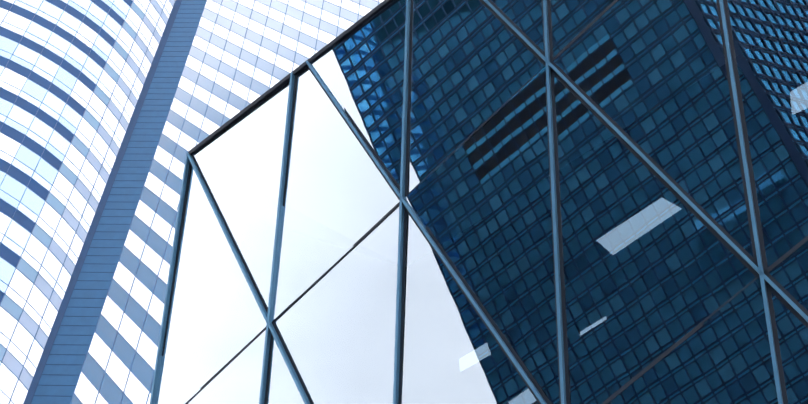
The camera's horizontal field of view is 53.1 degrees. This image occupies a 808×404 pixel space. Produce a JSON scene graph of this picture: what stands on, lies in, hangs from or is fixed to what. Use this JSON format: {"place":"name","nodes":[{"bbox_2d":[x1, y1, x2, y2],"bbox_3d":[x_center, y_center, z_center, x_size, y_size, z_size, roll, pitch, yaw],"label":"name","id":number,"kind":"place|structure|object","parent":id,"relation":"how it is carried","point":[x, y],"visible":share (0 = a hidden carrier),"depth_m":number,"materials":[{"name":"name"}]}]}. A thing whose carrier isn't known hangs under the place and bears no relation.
{"place":"outdoors","nodes":[
{"label":"outdoors","id":0,"kind":"place"},
{"bbox_2d":[0,0,174,403],"bbox_3d":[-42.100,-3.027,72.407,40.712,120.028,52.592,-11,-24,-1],"label":"skyscraper","id":1,"kind":"structure","parent":0,"point":[21,284],"depth_m":79.48,"materials":[{"name":"white"}]},
{"bbox_2d":[0,0,174,403],"bbox_3d":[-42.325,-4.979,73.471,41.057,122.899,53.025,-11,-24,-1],"label":"curved facade mullions","id":2,"kind":"object","parent":1,"relation":"attached to","point":[59,151],"visible":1,"depth_m":79.86,"materials":[{"name":"white metal"}]},
{"bbox_2d":[71,0,383,403],"bbox_3d":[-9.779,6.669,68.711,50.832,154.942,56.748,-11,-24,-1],"label":"building facade","id":3,"kind":"structure","parent":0,"point":[117,372],"depth_m":86.12,"materials":[{"name":"white"}]},
{"bbox_2d":[69,0,379,403],"bbox_3d":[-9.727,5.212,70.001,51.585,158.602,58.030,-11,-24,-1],"label":"tower facade mullions","id":4,"kind":"object","parent":3,"relation":"attached to","point":[184,164],"visible":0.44,"depth_m":86.49,"materials":[{"name":"white metal"}]},
{"bbox_2d":[150,0,807,403],"bbox_3d":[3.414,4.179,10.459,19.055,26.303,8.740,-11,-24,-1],"label":"glass wall mullions","id":5,"kind":"object","parent":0,"point":[756,264],"visible":1,"depth_m":13.18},
{"bbox_2d":[155,0,807,403],"bbox_3d":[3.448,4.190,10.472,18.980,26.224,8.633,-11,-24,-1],"label":"glass wall panes","id":6,"kind":"object","parent":5,"relation":"in","point":[653,266],"visible":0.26,"depth_m":12.97,"materials":[{"name":"glass"}]},
{"label":"ground","id":7,"kind":"structure","parent":0,"visible":0},
{"bbox_2d":[23,0,205,403],"bbox_3d":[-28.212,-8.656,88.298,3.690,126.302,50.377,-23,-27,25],"label":"tower pier","id":8,"kind":"structure","parent":7,"relation":"on","point":[57,371],"depth_m":78.62,"materials":[{"name":"blue"}]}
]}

